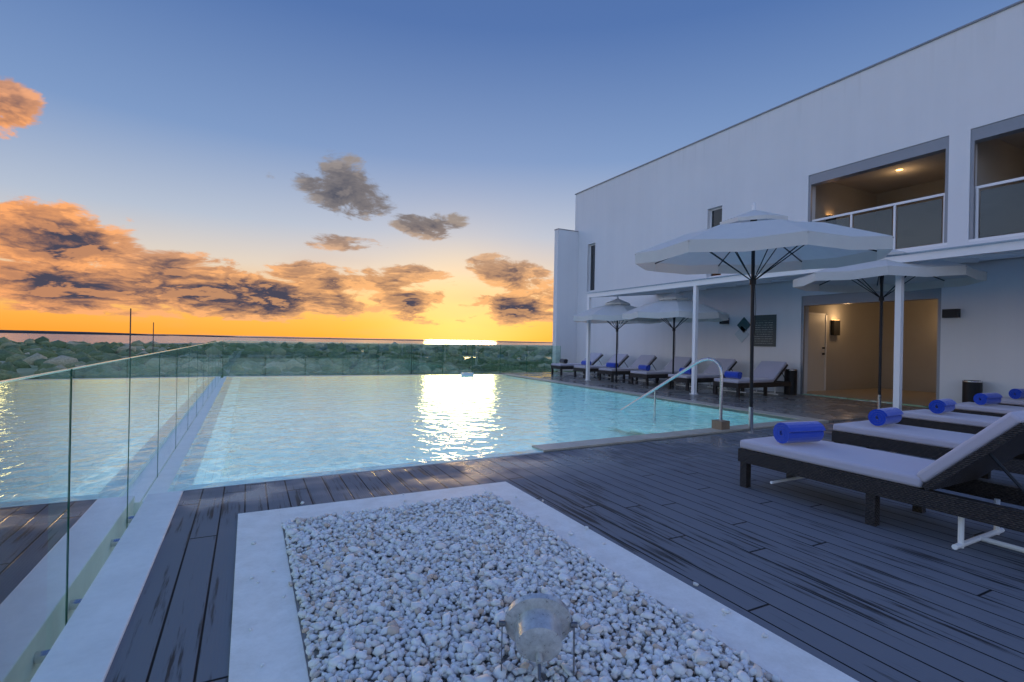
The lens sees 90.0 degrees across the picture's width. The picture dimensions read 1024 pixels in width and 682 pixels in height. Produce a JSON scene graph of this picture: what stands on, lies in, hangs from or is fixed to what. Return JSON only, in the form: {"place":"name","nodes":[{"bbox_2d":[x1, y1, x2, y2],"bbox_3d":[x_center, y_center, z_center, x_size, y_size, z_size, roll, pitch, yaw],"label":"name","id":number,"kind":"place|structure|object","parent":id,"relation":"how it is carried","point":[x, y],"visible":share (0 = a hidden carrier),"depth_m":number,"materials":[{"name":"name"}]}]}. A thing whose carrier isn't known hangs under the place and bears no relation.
{"place":"outdoors","nodes":[
{"label":"outdoors","id":0,"kind":"place"},
{"bbox_2d":[0,341,411,681],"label":"glass balustrade","id":1,"kind":"object","parent":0,"point":[34,436],"visible":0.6,"depth_m":2.28,"materials":[{"name":"clear glass"}]},
{"bbox_2d":[0,330,550,342],"bbox_3d":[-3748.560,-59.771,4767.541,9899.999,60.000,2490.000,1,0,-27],"label":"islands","id":2,"kind":"object","parent":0,"point":[49,332],"visible":0.53,"depth_m":4157.62,"materials":[{"name":"green plant"}]},
{"bbox_2d":[0,333,891,403],"bbox_3d":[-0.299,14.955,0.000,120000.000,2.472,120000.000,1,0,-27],"label":"terrain ground","id":3,"kind":"structure","parent":0,"point":[93,339],"depth_m":1618.41,"materials":[{"name":"green plant"}]},
{"bbox_2d":[129,308,334,356],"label":"utility poles","id":4,"kind":"object","parent":3,"relation":"on","point":[153,337],"visible":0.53,"depth_m":39.97,"materials":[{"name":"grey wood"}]},
{"bbox_2d":[0,336,928,407],"bbox_3d":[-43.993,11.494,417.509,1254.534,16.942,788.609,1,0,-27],"label":"scrub bushes","id":5,"kind":"object","parent":3,"relation":"on","point":[43,354],"visible":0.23,"depth_m":281.19,"materials":[{"name":"green plant"}]},
{"bbox_3d":[-4.617,8.259,8.314,28.300,13.700,42.858,1,0,-27],"label":"terrace slab","id":6,"kind":"object","parent":3,"relation":"on","visible":0},
{"bbox_2d":[30,491,182,681],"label":"white kerb","id":7,"kind":"structure","parent":6,"relation":"on","point":[85,646],"depth_m":2.24,"materials":[{"name":"white concrete"}]},
{"bbox_2d":[104,372,1023,681],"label":"deck floor","id":8,"kind":"structure","parent":6,"relation":"on","point":[832,578],"depth_m":3.02,"materials":[{"name":"grey wood"}]},
{"bbox_2d":[0,340,560,653],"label":"glass fittings","id":9,"kind":"object","parent":8,"relation":"on","point":[69,466],"visible":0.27,"depth_m":2.23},
{"bbox_2d":[141,372,828,504],"bbox_3d":[-1.711,1.754,11.711,9.095,1.325,13.219,1,0,-27],"label":"pool edge","id":10,"kind":"object","parent":8,"relation":"in","point":[165,478],"visible":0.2,"depth_m":6.56,"materials":[{"name":"tile"}]},
{"bbox_2d":[167,374,794,491],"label":"pool water","id":11,"kind":"structure","parent":10,"relation":"in","point":[261,429],"depth_m":7.58,"materials":[{"name":"teal liquid"}]},
{"bbox_2d":[621,357,729,429],"bbox_3d":[2.386,1.049,8.431,0.170,1.637,2.736,1,0,-27],"label":"pool handrail","id":12,"kind":"object","parent":10,"relation":"on","point":[720,424],"visible":0.83,"depth_m":7.35,"materials":[{"name":"silver metal"}]},
{"bbox_2d":[228,481,858,681],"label":"bed border","id":13,"kind":"object","parent":8,"relation":"on","point":[273,640],"visible":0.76,"depth_m":2.34,"materials":[{"name":"stone"}]},
{"bbox_2d":[249,491,783,681],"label":"gravel pebbles","id":14,"kind":"object","parent":13,"relation":"on","point":[530,543],"visible":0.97,"depth_m":2.27,"materials":[{"name":"white gravel"}]},
{"bbox_2d":[499,593,577,681],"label":"spotlight","id":15,"kind":"object","parent":14,"relation":"on","point":[538,626],"visible":0.99,"depth_m":1.76,"materials":[{"name":"metal"}]},
{"bbox_2d":[551,353,604,374],"bbox_3d":[2.508,0.843,19.244,2.017,0.814,0.751,1,0,-27],"label":"lounge chair","id":16,"kind":"object","parent":8,"relation":"on","point":[565,364],"visible":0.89,"depth_m":19.07,"materials":[{"name":"fabric"}]},
{"bbox_2d":[573,354,629,377],"bbox_3d":[3.187,0.855,17.929,2.009,0.818,0.726,1,0,-27],"label":"lounge chair","id":17,"kind":"object","parent":8,"relation":"on","point":[621,358],"visible":0.55,"depth_m":17.77,"materials":[{"name":"fabric"}]},
{"bbox_2d":[573,295,660,381],"bbox_3d":[3.273,-0.085,15.970,2.602,2.700,2.602,1,0,-27],"label":"parasol","id":18,"kind":"object","parent":8,"relation":"on","point":[610,312],"visible":0.87,"depth_m":15.44,"materials":[{"name":"grey fabric"}]},
{"bbox_2d":[598,355,658,381],"bbox_3d":[3.823,0.864,16.656,2.008,0.826,0.723,1,0,-27],"label":"lounge chair","id":19,"kind":"object","parent":8,"relation":"on","point":[641,360],"visible":0.79,"depth_m":16.38,"materials":[{"name":"fabric"}]},
{"bbox_2d":[630,356,691,385],"bbox_3d":[4.540,0.881,15.337,2.000,0.820,0.700,1,0,-29],"label":"lounge chair","id":20,"kind":"object","parent":8,"relation":"on","point":[645,371],"visible":0.87,"depth_m":15.10,"materials":[{"name":"fabric"}]},
{"bbox_2d":[622,289,728,388],"bbox_3d":[4.385,-0.062,13.877,2.558,2.700,2.558,1,0,-10],"label":"parasol","id":21,"kind":"object","parent":8,"relation":"on","point":[674,307],"visible":0.96,"depth_m":13.19,"materials":[{"name":"grey fabric"}]},
{"bbox_2d":[667,358,736,390],"bbox_3d":[5.245,0.893,13.951,2.003,0.825,0.710,1,0,-27],"label":"lounge chair","id":22,"kind":"object","parent":8,"relation":"on","point":[711,372],"visible":0.56,"depth_m":13.78,"materials":[{"name":"fabric"}]},
{"bbox_2d":[713,361,790,396],"bbox_3d":[5.934,0.911,12.612,2.000,0.816,0.700,1,0,-29],"label":"lounge chair","id":23,"kind":"object","parent":8,"relation":"on","point":[766,374],"visible":0.97,"depth_m":12.47,"materials":[{"name":"fabric"}]},
{"bbox_2d":[635,203,893,430],"bbox_3d":[3.355,-0.331,7.157,3.001,3.199,3.001,1,0,-17],"label":"parasol","id":24,"kind":"object","parent":8,"relation":"on","point":[754,241],"visible":1,"depth_m":6.91,"materials":[{"name":"grey fabric"}]},
{"bbox_2d":[552,2,1023,402],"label":"building walls","id":25,"kind":"structure","parent":8,"relation":"on","point":[957,86],"depth_m":13.08,"materials":[{"name":"white paint"}]},
{"bbox_2d":[719,320,728,323],"bbox_3d":[6.212,-0.586,14.981,0.100,0.170,0.260,1,0,-27],"label":"wall light","id":26,"kind":"object","parent":25,"relation":"attached to","point":[724,322],"visible":0.64,"depth_m":14.91,"materials":[{"name":"black metal"}]},
{"bbox_2d":[555,0,1023,231],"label":"roof capping","id":27,"kind":"object","parent":25,"relation":"on","point":[952,31],"visible":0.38,"depth_m":12.20,"materials":[{"name":"grey metal"}]},
{"bbox_2d":[589,115,1023,399],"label":"window frames","id":28,"kind":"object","parent":25,"relation":"attached to","point":[817,347],"visible":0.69,"depth_m":11.35,"materials":[{"name":"silver metal"}]},
{"bbox_2d":[826,215,835,224],"bbox_3d":[8.485,-3.184,13.616,0.300,0.307,0.100,1,0,-27],"label":"wall light","id":29,"kind":"object","parent":25,"relation":"attached to","point":[833,221],"depth_m":13.56,"materials":[{"name":"black metal"}]},
{"bbox_2d":[830,320,839,334],"bbox_3d":[9.021,-0.373,14.281,0.280,0.427,0.100,1,0,-27],"label":"wall light","id":30,"kind":"object","parent":25,"relation":"attached to","point":[835,327],"visible":1,"depth_m":14.22,"materials":[{"name":"black metal"}]},
{"bbox_2d":[942,309,960,317],"bbox_3d":[8.702,-0.546,10.145,0.100,0.170,0.260,1,0,-27],"label":"wall light","id":31,"kind":"object","parent":25,"relation":"attached to","point":[951,313],"visible":1,"depth_m":10.10,"materials":[{"name":"black metal"}]},
{"bbox_2d":[784,369,796,394],"bbox_3d":[7.062,1.026,12.983,0.300,0.630,0.300,1,0,-27],"label":"bin","id":32,"kind":"object","parent":8,"relation":"on","point":[790,375],"visible":0.84,"depth_m":12.86,"materials":[{"name":"black metal"}]},
{"bbox_2d":[586,240,1023,410],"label":"pergola","id":33,"kind":"object","parent":8,"relation":"on","point":[998,251],"visible":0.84,"depth_m":9.63,"materials":[{"name":"white metal"}]},
{"bbox_2d":[738,411,1023,552],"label":"lounge chair","id":34,"kind":"object","parent":8,"relation":"on","point":[796,450],"visible":1,"depth_m":3.39,"materials":[{"name":"fabric"}]},
{"bbox_2d":[793,249,986,408],"bbox_3d":[6.839,-0.253,9.492,2.687,3.180,2.687,1,0,-35],"label":"parasol","id":35,"kind":"object","parent":8,"relation":"on","point":[874,276],"visible":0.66,"depth_m":9.26,"materials":[{"name":"grey fabric"}]},
{"bbox_2d":[832,407,1023,478],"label":"lounge chair","id":36,"kind":"object","parent":8,"relation":"on","point":[879,429],"visible":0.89,"depth_m":4.97,"materials":[{"name":"fabric"}]},
{"bbox_2d":[896,398,1000,433],"bbox_3d":[5.736,0.877,5.879,0.745,0.875,2.015,1,0,-27],"label":"lounge chair","id":37,"kind":"object","parent":8,"relation":"on","point":[939,415],"visible":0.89,"depth_m":6.26,"materials":[{"name":"fabric"}]},
{"bbox_2d":[962,380,982,401],"bbox_3d":[8.711,1.059,9.693,0.300,0.630,0.300,1,0,-27],"label":"bin","id":38,"kind":"object","parent":8,"relation":"on","point":[971,389],"visible":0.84,"depth_m":9.61,"materials":[{"name":"black metal"}]},
{"bbox_2d":[951,393,1023,416],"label":"lounge chair","id":39,"kind":"object","parent":8,"relation":"on","point":[985,404],"visible":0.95,"depth_m":7.40,"materials":[{"name":"fabric"}]},
{"bbox_2d":[998,388,1023,406],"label":"lounge chair","id":40,"kind":"object","parent":8,"relation":"on","point":[1016,398],"visible":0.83,"depth_m":8.42,"materials":[{"name":"fabric"}]},
{"bbox_2d":[0,0,1019,341],"label":"sky","id":41,"kind":"structure","parent":0,"point":[382,169],"materials":[{"name":"blue"}]},
{"bbox_2d":[807,131,1023,405],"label":"building interiors","id":42,"kind":"object","parent":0,"point":[852,360],"visible":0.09,"depth_m":14.06,"materials":[{"name":"beige paint"}]}
]}

